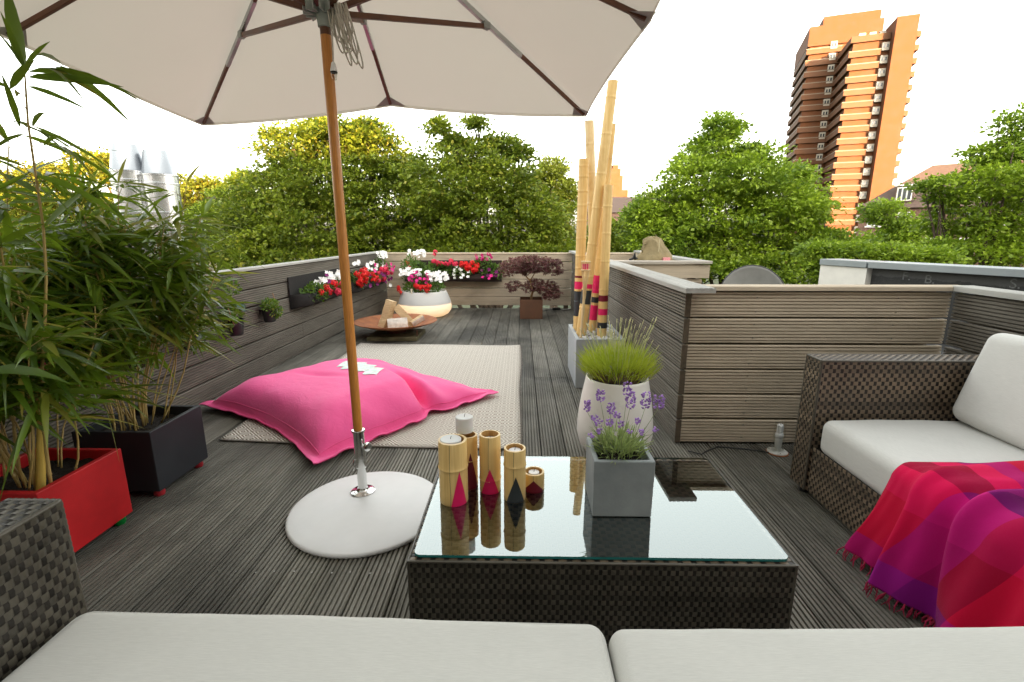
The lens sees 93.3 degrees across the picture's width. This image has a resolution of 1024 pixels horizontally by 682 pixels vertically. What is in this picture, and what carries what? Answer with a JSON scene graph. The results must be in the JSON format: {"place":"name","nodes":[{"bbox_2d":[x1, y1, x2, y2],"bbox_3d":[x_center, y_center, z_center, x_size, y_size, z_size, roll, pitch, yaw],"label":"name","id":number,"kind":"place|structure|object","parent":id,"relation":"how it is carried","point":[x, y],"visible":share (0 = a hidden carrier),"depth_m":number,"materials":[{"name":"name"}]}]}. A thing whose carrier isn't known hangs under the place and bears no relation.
{"place":"outdoors","nodes":[
{"label":"outdoors","id":0,"kind":"place"},
{"bbox_2d":[0,0,1023,237],"label":"sky","id":1,"kind":"structure","parent":0,"point":[693,58],"materials":[{"name":"white"}]},
{"bbox_2d":[495,309,577,456],"bbox_3d":[-0.093,0.647,3.285,5.500,0.274,9.320,0,13,1],"label":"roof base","id":2,"kind":"object","parent":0,"point":[534,380],"depth_m":4.08,"materials":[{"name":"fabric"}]},
{"bbox_2d":[75,308,933,649],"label":"deck","id":3,"kind":"structure","parent":2,"relation":"on","point":[189,534],"depth_m":2.03,"materials":[{"name":"grey wood"}]},
{"bbox_2d":[0,448,132,551],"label":"square planter","id":4,"kind":"object","parent":3,"relation":"on","point":[91,491],"visible":0.6,"depth_m":1.87,"materials":[{"name":"plastic"}]},
{"bbox_2d":[35,361,49,490],"bbox_3d":[-1.675,0.309,1.728,0.061,0.503,0.124,4,13,19],"label":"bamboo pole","id":5,"kind":"object","parent":4,"relation":"in","point":[40,481],"visible":0.28,"depth_m":1.72,"materials":[{"name":"wood"}]},
{"bbox_2d":[0,209,123,463],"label":"bamboo plant","id":6,"kind":"object","parent":4,"relation":"in","point":[36,247],"visible":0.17,"depth_m":1.76,"materials":[{"name":"green plant"}]},
{"bbox_2d":[0,0,190,499],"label":"bamboo plant","id":7,"kind":"object","parent":4,"relation":"in","point":[23,382],"visible":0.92,"depth_m":1.58,"materials":[{"name":"green plant"}]},
{"bbox_2d":[71,405,207,496],"bbox_3d":[-1.778,0.525,2.349,0.355,0.325,0.350,0,13,1],"label":"square planter","id":8,"kind":"object","parent":3,"relation":"on","point":[158,457],"visible":0.84,"depth_m":2.24,"materials":[{"name":"plastic"}]},
{"bbox_2d":[0,155,263,430],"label":"bamboo plant","id":9,"kind":"object","parent":8,"relation":"in","point":[178,271],"visible":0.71,"depth_m":2.12,"materials":[{"name":"green plant"}]},
{"bbox_2d":[0,251,387,455],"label":"timber fence","id":10,"kind":"object","parent":3,"relation":"on","point":[288,334],"visible":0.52,"depth_m":4.04,"materials":[{"name":"grey wood"}]},
{"bbox_2d":[126,344,146,367],"bbox_3d":[-2.132,0.089,2.746,0.126,0.120,0.147,0,13,1],"label":"herb pot","id":11,"kind":"object","parent":10,"relation":"hanging from","point":[129,366],"visible":0.07,"depth_m":2.73,"materials":[{"name":"black plastic"}]},
{"bbox_2d":[125,337,165,376],"bbox_3d":[-2.105,0.062,2.739,0.230,0.292,0.237,-10,16,-38],"label":"herb plant","id":12,"kind":"object","parent":11,"relation":"in","point":[155,365],"visible":0.07,"depth_m":2.76,"materials":[{"name":"green plant"}]},
{"bbox_2d":[182,331,199,349],"bbox_3d":[-2.114,-0.010,3.164,0.126,0.120,0.147,0,13,1],"label":"herb pot","id":13,"kind":"object","parent":10,"relation":"hanging from","point":[184,347],"visible":0.09,"depth_m":3.12,"materials":[{"name":"black plastic"}]},
{"bbox_2d":[187,319,209,355],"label":"herb plant","id":14,"kind":"object","parent":13,"relation":"in","point":[198,343],"visible":0.12,"depth_m":3.15,"materials":[{"name":"green plant"}]},
{"bbox_2d":[224,318,243,335],"bbox_3d":[-2.093,-0.105,3.655,0.126,0.120,0.147,0,13,1],"label":"herb pot","id":15,"kind":"object","parent":10,"relation":"hanging from","point":[238,329],"visible":0.51,"depth_m":3.62,"materials":[{"name":"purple plastic"}]},
{"bbox_2d":[220,276,257,332],"bbox_3d":[-2.085,-0.274,3.614,0.177,0.410,0.328,0,13,1],"label":"herb plant","id":16,"kind":"object","parent":15,"relation":"in","point":[243,305],"visible":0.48,"depth_m":3.60,"materials":[{"name":"green plant"}]},
{"bbox_2d":[259,307,275,322],"bbox_3d":[-2.073,-0.225,4.120,0.126,0.120,0.147,0,13,1],"label":"herb pot","id":17,"kind":"object","parent":10,"relation":"hanging from","point":[267,318],"visible":0.76,"depth_m":4.08,"materials":[{"name":"black plastic"}]},
{"bbox_2d":[259,297,282,318],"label":"herb plant","id":18,"kind":"object","parent":17,"relation":"in","point":[273,305],"visible":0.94,"depth_m":4.08,"materials":[{"name":"green plant"}]},
{"bbox_2d":[287,268,341,309],"bbox_3d":[-2.005,-0.579,5.155,0.157,0.305,1.200,1,13,2],"label":"wall planter","id":19,"kind":"object","parent":10,"relation":"attached to","point":[296,297],"visible":0.52,"depth_m":4.72,"materials":[{"name":"black plastic"}]},
{"bbox_2d":[299,269,341,302],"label":"flowering plant","id":20,"kind":"object","parent":19,"relation":"in","point":[329,283],"visible":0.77,"depth_m":5.01,"materials":[{"name":"red plant"}]},
{"bbox_2d":[350,266,384,292],"bbox_3d":[-1.947,-0.849,6.595,0.157,0.260,1.530,0,13,2],"label":"wall planter","id":21,"kind":"object","parent":10,"relation":"attached to","point":[355,289],"visible":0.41,"depth_m":6.19,"materials":[{"name":"black plastic"}]},
{"bbox_2d":[350,250,394,288],"bbox_3d":[-1.911,-0.971,6.571,0.336,0.475,1.502,0,13,1],"label":"flowering plant","id":22,"kind":"object","parent":21,"relation":"in","point":[363,275],"visible":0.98,"depth_m":6.50,"materials":[{"name":"red plant"}]},
{"bbox_2d":[285,427,432,558],"bbox_3d":[-0.633,0.575,2.082,0.656,0.342,0.656,0,13,1],"label":"umbrella stand","id":23,"kind":"object","parent":3,"relation":"on","point":[361,513],"visible":0.89,"depth_m":2.04,"materials":[{"name":"metal"}]},
{"bbox_2d":[0,0,659,430],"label":"parasol","id":24,"kind":"object","parent":23,"relation":"on","point":[214,62],"visible":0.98,"depth_m":2.30,"materials":[{"name":"fabric"}]},
{"bbox_2d":[219,343,522,448],"bbox_3d":[-0.799,0.313,3.980,1.777,0.019,2.592,0,13,1],"label":"rug","id":25,"kind":"object","parent":3,"relation":"on","point":[498,368],"visible":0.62,"depth_m":3.76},
{"bbox_2d":[200,358,498,463],"bbox_3d":[-1.118,0.312,3.416,1.419,0.243,1.502,10,16,38],"label":"bean bag","id":26,"kind":"object","parent":25,"relation":"on","point":[307,411],"visible":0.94,"depth_m":3.04,"materials":[{"name":"pink fabric"}]},
{"bbox_2d":[367,329,425,340],"bbox_3d":[-1.336,-0.074,5.635,0.565,0.047,0.505,0,13,1],"label":"paving slab","id":27,"kind":"object","parent":3,"relation":"on","point":[382,335],"depth_m":5.46,"materials":[{"name":"concrete"}]},
{"bbox_2d":[354,314,436,335],"bbox_3d":[-1.358,-0.176,5.665,0.954,0.138,0.954,0,13,1],"label":"fire bowl","id":28,"kind":"object","parent":27,"relation":"on","point":[370,322],"visible":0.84,"depth_m":5.67,"materials":[{"name":"metal"}]},
{"bbox_2d":[378,299,396,327],"bbox_3d":[-1.426,-0.307,5.524,0.228,0.348,0.091,-2,13,-9],"label":"firewood log","id":29,"kind":"object","parent":28,"relation":"in","point":[388,309],"visible":0.91,"depth_m":5.50,"materials":[{"name":"brown wood"}]},
{"bbox_2d":[387,317,407,327],"bbox_3d":[-1.303,-0.195,5.512,0.228,0.134,0.091,-4,13,-16],"label":"firewood log","id":30,"kind":"object","parent":28,"relation":"in","point":[396,322],"visible":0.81,"depth_m":5.48,"materials":[{"name":"brown wood"}]},
{"bbox_2d":[394,304,412,326],"bbox_3d":[-1.236,-0.282,5.582,0.287,0.302,0.094,1,13,6],"label":"firewood log","id":31,"kind":"object","parent":28,"relation":"in","point":[400,311],"visible":0.78,"depth_m":5.54,"materials":[{"name":"brown wood"}]},
{"bbox_2d":[410,315,424,325],"bbox_3d":[-1.091,-0.232,5.577,0.174,0.138,0.124,-6,14,-26],"label":"firewood log","id":32,"kind":"object","parent":28,"relation":"in","point":[417,320],"visible":0.94,"depth_m":5.54,"materials":[{"name":"brown wood"}]},
{"bbox_2d":[398,288,451,316],"bbox_3d":[-1.266,-0.555,7.034,0.770,0.365,0.770,0,13,1],"label":"lit planter","id":33,"kind":"object","parent":3,"relation":"on","point":[436,304],"visible":0.71,"depth_m":6.72,"materials":[{"name":"white plastic"}]},
{"bbox_2d":[388,249,448,293],"bbox_3d":[-1.259,-0.968,6.893,0.818,0.681,0.567,4,13,17],"label":"flowering plant","id":34,"kind":"object","parent":33,"relation":"in","point":[428,283],"visible":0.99,"depth_m":6.82,"materials":[{"name":"white plant"}]},
{"bbox_2d":[385,252,571,308],"bbox_3d":[-0.523,-0.955,7.687,2.930,0.888,0.101,0,13,1],"label":"timber fence","id":35,"kind":"object","parent":3,"relation":"on","point":[472,294],"visible":0.41,"depth_m":7.67,"materials":[{"name":"beige wood"}]},
{"bbox_2d":[404,260,501,281],"bbox_3d":[-0.926,-1.078,7.494,1.530,0.332,0.167,0,13,1],"label":"wall planter","id":36,"kind":"object","parent":35,"relation":"attached to","point":[475,277],"visible":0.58,"depth_m":7.52,"materials":[{"name":"black plastic"}]},
{"bbox_2d":[406,250,504,279],"bbox_3d":[-0.885,-1.168,7.434,1.573,0.466,0.284,0,13,1],"label":"flowering plant","id":37,"kind":"object","parent":36,"relation":"in","point":[470,267],"visible":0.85,"depth_m":7.38,"materials":[{"name":"red plant"}]},
{"bbox_2d":[0,498,1023,681],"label":"rattan sofa","id":38,"kind":"object","parent":3,"relation":"on","point":[52,629],"visible":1,"depth_m":0.93,"materials":[{"name":"fabric"}]},
{"bbox_2d":[520,297,542,318],"bbox_3d":[0.272,-0.476,6.913,0.318,0.272,0.315,0,13,1],"label":"corten planter","id":39,"kind":"object","parent":3,"relation":"on","point":[531,309],"visible":0.98,"depth_m":6.76,"materials":[{"name":"metal"}]},
{"bbox_2d":[497,253,563,300],"bbox_3d":[0.259,-0.894,6.806,0.972,0.681,0.529,0,13,1],"label":"japanese maple","id":40,"kind":"object","parent":39,"relation":"in","point":[524,265],"visible":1,"depth_m":6.72,"materials":[{"name":"brown plant"}]},
{"bbox_2d":[568,324,623,387],"bbox_3d":[0.684,0.110,4.038,0.376,0.392,0.625,0,13,1],"label":"tall planter","id":41,"kind":"object","parent":3,"relation":"on","point":[578,376],"visible":0.41,"depth_m":3.77,"materials":[{"name":"concrete"}]},
{"bbox_2d":[573,158,588,330],"bbox_3d":[0.566,-0.731,3.987,0.091,1.456,0.091,0,13,1],"label":"bamboo pole","id":42,"kind":"object","parent":41,"relation":"in","point":[581,229],"visible":0.83,"depth_m":3.92,"materials":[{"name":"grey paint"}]},
{"bbox_2d":[585,120,597,327],"bbox_3d":[0.681,-0.898,4.050,0.203,1.760,0.082,0,13,1],"label":"bamboo pole","id":43,"kind":"object","parent":41,"relation":"in","point":[589,140],"visible":0.48,"depth_m":3.90,"materials":[{"name":"beige wood"}]},
{"bbox_2d":[576,80,617,336],"bbox_3d":[0.644,-0.934,3.737,0.258,1.969,0.085,0,13,1],"label":"bamboo pole","id":44,"kind":"object","parent":41,"relation":"in","point":[603,157],"visible":0.91,"depth_m":3.67,"materials":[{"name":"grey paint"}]},
{"bbox_2d":[588,123,615,332],"bbox_3d":[0.717,-0.836,3.899,0.163,1.704,0.066,0,13,1],"label":"bamboo pole","id":45,"kind":"object","parent":41,"relation":"in","point":[594,305],"visible":0.61,"depth_m":3.93,"materials":[{"name":"pink paint"}]},
{"bbox_2d":[597,184,612,337],"bbox_3d":[0.719,-0.566,3.755,0.078,1.236,0.077,0,13,1],"label":"bamboo pole","id":46,"kind":"object","parent":41,"relation":"in","point":[605,258],"visible":0.98,"depth_m":3.71,"materials":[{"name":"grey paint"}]},
{"bbox_2d":[407,456,798,646],"bbox_3d":[0.252,0.683,1.676,1.079,0.310,0.644,0,13,1],"label":"coffee table","id":47,"kind":"object","parent":3,"relation":"on","point":[701,547],"visible":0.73,"depth_m":1.38,"materials":[{"name":"black wicker"}]},
{"bbox_2d":[438,434,467,506],"bbox_3d":[-0.195,0.428,1.606,0.099,0.218,0.099,0,13,1],"label":"candle holder","id":48,"kind":"object","parent":47,"relation":"on","point":[453,472],"visible":0.99,"depth_m":1.57,"materials":[{"name":"brown wood"}]},
{"bbox_2d":[440,434,460,443],"bbox_3d":[-0.201,0.340,1.586,0.070,0.062,0.070,0,13,1],"label":"candle","id":49,"kind":"object","parent":48,"relation":"in","point":[451,439],"visible":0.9,"depth_m":1.58,"materials":[{"name":"grey wax"}]},
{"bbox_2d":[461,431,477,489],"bbox_3d":[-0.154,0.419,1.702,0.070,0.194,0.070,0,13,1],"label":"candle holder","id":50,"kind":"object","parent":47,"relation":"on","point":[472,454],"visible":0.54,"depth_m":1.68,"materials":[{"name":"brown wood"}]},
{"bbox_2d":[455,413,472,433],"bbox_3d":[-0.165,0.281,1.671,0.060,0.062,0.061,0,13,1],"label":"candle","id":51,"kind":"object","parent":50,"relation":"in","point":[464,423],"visible":1,"depth_m":1.65,"materials":[{"name":"grey wax"}]},
{"bbox_2d":[479,430,500,494],"bbox_3d":[-0.076,0.418,1.671,0.077,0.209,0.078,0,13,1],"label":"candle holder","id":52,"kind":"object","parent":47,"relation":"on","point":[490,463],"visible":1,"depth_m":1.64,"materials":[{"name":"brown wood"}]},
{"bbox_2d":[503,443,525,503],"bbox_3d":[0.009,0.442,1.622,0.077,0.183,0.077,0,13,1],"label":"candle holder","id":53,"kind":"object","parent":47,"relation":"on","point":[514,463],"visible":1,"depth_m":1.59,"materials":[{"name":"brown wood"}]},
{"bbox_2d":[526,466,543,493],"bbox_3d":[0.076,0.486,1.694,0.073,0.066,0.074,0,13,1],"label":"candle holder","id":54,"kind":"object","parent":47,"relation":"on","point":[534,484],"visible":0.79,"depth_m":1.67,"materials":[{"name":"brown wood"}]},
{"bbox_2d":[529,469,538,474],"bbox_3d":[0.076,0.459,1.689,0.037,0.030,0.037,0,13,1],"label":"candle","id":55,"kind":"object","parent":54,"relation":"in","point":[533,472],"visible":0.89,"depth_m":1.69,"materials":[{"name":"white wax"}]},
{"bbox_2d":[585,437,655,516],"bbox_3d":[0.349,0.444,1.596,0.189,0.192,0.186,0,13,1],"label":"lavender planter","id":56,"kind":"object","parent":47,"relation":"on","point":[621,487],"visible":0.79,"depth_m":1.51,"materials":[{"name":"concrete"}]},
{"bbox_2d":[584,381,664,463],"bbox_3d":[0.349,0.249,1.556,0.254,0.254,0.223,-9,16,-36],"label":"lavender plant","id":57,"kind":"object","parent":56,"relation":"on","point":[622,438],"visible":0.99,"depth_m":1.53,"materials":[{"name":"green plant"}]},
{"bbox_2d":[577,370,652,449],"bbox_3d":[0.561,0.402,2.632,0.406,0.440,0.406,0,13,1],"label":"white vase","id":58,"kind":"object","parent":3,"relation":"on","point":[613,393],"visible":0.5,"depth_m":2.47,"materials":[{"name":"beige ceramic"}]},
{"bbox_2d":[575,315,664,385],"bbox_3d":[0.562,0.054,2.558,0.487,0.355,0.488,0,13,1],"label":"lavender bush","id":59,"kind":"object","parent":58,"relation":"on","point":[625,358],"visible":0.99,"depth_m":2.51,"materials":[{"name":"green plant"}]},
{"bbox_2d":[569,251,715,441],"bbox_3d":[0.960,-0.385,5.076,0.155,0.922,5.155,0,13,0],"label":"timber fence","id":60,"kind":"object","parent":3,"relation":"on","point":[637,295],"visible":0.51,"depth_m":3.06,"materials":[{"name":"grey wood"}]},
{"bbox_2d":[610,250,712,283],"bbox_3d":[1.480,-0.643,6.219,1.010,0.924,2.850,0,13,1],"label":"timber fence","id":61,"kind":"object","parent":3,"relation":"on","point":[689,269],"visible":0.14,"depth_m":4.77,"materials":[{"name":"beige wood"}]},
{"bbox_2d":[610,253,633,259],"bbox_3d":[1.457,-0.979,7.655,0.930,0.828,0.101,0,13,1],"label":"timber fence","id":62,"kind":"object","parent":61,"relation":"attached to","point":[620,256],"visible":0.04,"depth_m":7.54,"materials":[{"name":"beige wood"}]},
{"bbox_2d":[634,236,672,259],"bbox_3d":[1.441,-0.939,4.921,0.394,0.251,0.221,0,13,1],"label":"cloth bag","id":63,"kind":"object","parent":61,"relation":"on","point":[654,248],"visible":0.91,"depth_m":4.88,"materials":[{"name":"beige stone"}]},
{"bbox_2d":[688,423,788,456],"bbox_3d":[1.248,0.526,2.662,0.548,0.184,0.120,0,13,1],"label":"deck lamp","id":64,"kind":"object","parent":3,"relation":"on","point":[777,450],"visible":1,"depth_m":2.65,"materials":[{"name":"metal"}]},
{"bbox_2d":[722,265,783,283],"bbox_3d":[2.580,-0.335,5.207,0.534,0.946,0.524,-9,16,-35],"label":"chair","id":65,"kind":"object","parent":3,"relation":"on","point":[752,274],"visible":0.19,"depth_m":5.24,"materials":[{"name":"grey plastic"}]},
{"bbox_2d":[680,284,953,442],"bbox_3d":[1.698,0.148,2.713,1.461,0.920,0.111,0,13,1],"label":"timber fence","id":66,"kind":"object","parent":3,"relation":"on","point":[751,348],"visible":0.58,"depth_m":2.65,"materials":[{"name":"wood"}]},
{"bbox_2d":[789,333,1023,532],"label":"rattan sofa","id":67,"kind":"object","parent":3,"relation":"on","point":[867,425],"visible":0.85,"depth_m":2.02,"materials":[{"name":"fabric"}]},
{"bbox_2d":[836,460,1023,627],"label":"plaid blanket","id":68,"kind":"object","parent":67,"relation":"on","point":[940,544],"visible":0.83,"depth_m":1.47,"materials":[{"name":"fabric"}]},
{"bbox_2d":[943,285,1023,353],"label":"timber fence","id":69,"kind":"object","parent":3,"relation":"on","point":[986,313],"visible":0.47,"depth_m":2.42,"materials":[{"name":"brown wood"}]},
{"bbox_2d":[369,238,815,309],"bbox_3d":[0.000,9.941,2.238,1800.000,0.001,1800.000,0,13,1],"label":"ground","id":70,"kind":"structure","parent":0,"point":[547,306],"depth_m":68.87,"materials":[{"name":"grey"}]},
{"bbox_2d":[0,146,225,260],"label":"broadleaf tree","id":71,"kind":"object","parent":70,"relation":"on","point":[196,185],"visible":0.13,"depth_m":29.75,"materials":[{"name":"yellow plant"}]},
{"bbox_2d":[184,166,258,266],"bbox_3d":[-11.875,-0.999,21.646,5.353,12.837,3.427,0,13,1],"label":"broadleaf tree","id":72,"kind":"object","parent":70,"relation":"on","point":[216,192],"visible":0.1,"depth_m":19.64,"materials":[{"name":"green plant"}]},
{"bbox_2d":[194,113,438,298],"bbox_3d":[-5.984,-0.582,17.126,10.041,14.010,5.951,0,13,1],"label":"broadleaf tree","id":73,"kind":"object","parent":70,"relation":"on","point":[301,191],"visible":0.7,"depth_m":15.38,"materials":[{"name":"green plant"}]},
{"bbox_2d":[382,112,586,308],"bbox_3d":[-0.924,-0.167,15.841,6.987,13.765,6.405,7,15,29],"label":"broadleaf tree","id":74,"kind":"object","parent":70,"relation":"on","point":[468,179],"visible":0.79,"depth_m":14.43,"materials":[{"name":"green plant"}]},
{"bbox_2d":[529,153,587,307],"bbox_3d":[2.241,-3.237,27.936,4.737,14.449,4.185,0,13,1],"label":"broadleaf tree","id":75,"kind":"object","parent":70,"relation":"on","point":[552,174],"visible":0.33,"depth_m":26.03,"materials":[{"name":"green plant"}]},
{"bbox_2d":[586,217,635,252],"bbox_3d":[6.309,-2.131,30.053,6.558,11.365,5.223,0,13,1],"label":"broadleaf tree","id":76,"kind":"object","parent":70,"relation":"on","point":[616,246],"visible":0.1,"depth_m":28.43,"materials":[{"name":"green plant"}]},
{"bbox_2d":[613,109,886,283],"bbox_3d":[9.186,-1.631,20.111,10.422,14.747,7.231,0,13,1],"label":"broadleaf tree","id":77,"kind":"object","parent":70,"relation":"on","point":[684,227],"visible":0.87,"depth_m":18.01,"materials":[{"name":"green plant"}]},
{"bbox_2d":[781,238,971,264],"bbox_3d":[9.503,2.202,13.726,4.394,10.069,1.784,2,13,7],"label":"shrub","id":78,"kind":"object","parent":70,"relation":"on","point":[818,249],"visible":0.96,"depth_m":12.40,"materials":[{"name":"green plant"}]},
{"bbox_2d":[845,196,933,246],"bbox_3d":[19.737,-1.529,25.843,5.879,12.033,4.000,0,13,1],"label":"broadleaf tree","id":79,"kind":"object","parent":70,"relation":"on","point":[889,223],"visible":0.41,"depth_m":24.52,"materials":[{"name":"green plant"}]},
{"bbox_2d":[898,101,1023,266],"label":"broadleaf tree","id":80,"kind":"object","parent":70,"relation":"on","point":[994,240],"visible":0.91,"depth_m":14.79,"materials":[{"name":"green plant"}]},
{"bbox_2d":[575,326,618,338],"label":"gravel","id":81,"kind":"structure","parent":0,"point":[594,336],"depth_m":3.86,"materials":[{"name":"white gravel"}]},
{"bbox_2d":[579,261,590,338],"bbox_3d":[0.559,-0.289,3.728,0.074,0.648,0.074,0,13,1],"label":"garden torch","id":82,"kind":"object","parent":81,"relation":"on","point":[585,266],"visible":0.98,"depth_m":3.70,"materials":[{"name":"brown wood"}]},
{"bbox_2d":[610,165,627,196],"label":"brick church tower","id":83,"kind":"structure","parent":0,"point":[616,181],"depth_m":142.70,"materials":[{"name":"orange brick"}]},
{"bbox_2d":[586,193,665,237],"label":"roofed house","id":84,"kind":"structure","parent":0,"point":[618,203],"depth_m":59.71,"materials":[{"name":"brown brick"}]},
{"bbox_2d":[781,9,921,267],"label":"brick tower","id":85,"kind":"structure","parent":0,"point":[853,74],"depth_m":119.73,"materials":[{"name":"orange brick"}]},
{"bbox_2d":[817,143,823,149],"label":"window","id":86,"kind":"structure","parent":85,"relation":"in","point":[819,147],"depth_m":132.06,"materials":[{"name":"grey glass"}]},
{"bbox_2d":[819,132,825,138],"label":"window","id":87,"kind":"structure","parent":85,"relation":"in","point":[821,134],"depth_m":131.40,"materials":[{"name":"grey glass"}]},
{"bbox_2d":[820,121,826,127],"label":"window","id":88,"kind":"structure","parent":85,"relation":"in","point":[823,123],"depth_m":130.81,"materials":[{"name":"grey glass"}]},
{"bbox_2d":[823,99,829,105],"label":"window","id":89,"kind":"structure","parent":85,"relation":"in","point":[825,101],"depth_m":129.62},
{"bbox_2d":[827,64,834,71],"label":"window","id":90,"kind":"structure","parent":85,"relation":"in","point":[829,66],"depth_m":127.78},
{"bbox_2d":[829,53,835,59],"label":"window","id":91,"kind":"structure","parent":85,"relation":"in","point":[831,55],"depth_m":127.16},
{"bbox_2d":[830,41,837,48],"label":"window","id":92,"kind":"structure","parent":85,"relation":"in","point":[833,43],"depth_m":126.51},
{"bbox_2d":[859,192,866,198],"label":"window","id":93,"kind":"structure","parent":85,"relation":"in","point":[862,195],"depth_m":120.02,"materials":[{"name":"white glass"}]},
{"bbox_2d":[860,180,868,186],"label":"window","id":94,"kind":"structure","parent":85,"relation":"in","point":[864,183],"depth_m":119.39,"materials":[{"name":"white glass"}]},
{"bbox_2d":[862,168,870,175],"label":"window","id":95,"kind":"structure","parent":85,"relation":"in","point":[866,171],"depth_m":118.81,"materials":[{"name":"white glass"}]},
{"bbox_2d":[864,156,872,163],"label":"window","id":96,"kind":"structure","parent":85,"relation":"in","point":[867,159],"depth_m":118.21,"materials":[{"name":"white glass"}]},
{"bbox_2d":[866,144,873,151],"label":"window","id":97,"kind":"structure","parent":85,"relation":"in","point":[869,147],"depth_m":117.60,"materials":[{"name":"white glass"}]},
{"bbox_2d":[868,131,875,139],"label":"window","id":98,"kind":"structure","parent":85,"relation":"in","point":[871,135],"depth_m":116.97,"materials":[{"name":"white glass"}]},
{"bbox_2d":[869,119,877,127],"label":"window","id":99,"kind":"structure","parent":85,"relation":"in","point":[873,122],"depth_m":116.34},
{"bbox_2d":[871,106,879,114],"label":"window","id":100,"kind":"structure","parent":85,"relation":"in","point":[875,110],"depth_m":115.75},
{"bbox_2d":[873,94,881,102],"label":"window","id":101,"kind":"structure","parent":85,"relation":"in","point":[877,97],"depth_m":115.13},
{"bbox_2d":[875,81,883,89],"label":"window","id":102,"kind":"structure","parent":85,"relation":"in","point":[879,84],"depth_m":114.54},
{"bbox_2d":[877,68,885,76],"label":"window","id":103,"kind":"structure","parent":85,"relation":"in","point":[881,72],"depth_m":113.93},
{"bbox_2d":[879,55,887,64],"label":"window","id":104,"kind":"structure","parent":85,"relation":"in","point":[883,59],"depth_m":113.32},
{"bbox_2d":[881,42,889,50],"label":"window","id":105,"kind":"structure","parent":85,"relation":"in","point":[885,46],"depth_m":112.70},
{"bbox_2d":[857,160,1023,266],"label":"brick house","id":106,"kind":"structure","parent":0,"point":[896,191],"depth_m":54.43,"materials":[{"name":"brown brick"}]},
{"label":"building","id":107,"kind":"structure","parent":0,"visible":0},
{"bbox_2d":[109,143,152,277],"bbox_3d":[-3.807,-0.699,5.041,0.342,2.530,0.342,0,13,1],"label":"chimney flue","id":108,"kind":"object","parent":107,"relation":"on","point":[132,166],"visible":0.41,"depth_m":4.71,"materials":[{"name":"metal"}]},
{"bbox_2d":[140,149,187,257],"bbox_3d":[-3.527,-0.675,5.061,0.322,2.475,0.322,0,13,1],"label":"chimney flue","id":109,"kind":"object","parent":107,"relation":"on","point":[157,169],"visible":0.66,"depth_m":4.76,"materials":[{"name":"metal"}]},
{"bbox_2d":[926,344,961,353],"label":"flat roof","id":110,"kind":"structure","parent":107,"relation":"on","point":[942,348],"depth_m":5.85,"materials":[{"name":"grey"}]},
{"bbox_2d":[818,259,1023,344],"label":"roof parapet","id":111,"kind":"structure","parent":110,"relation":"on","point":[850,272],"depth_m":6.09,"materials":[{"name":"paint"}]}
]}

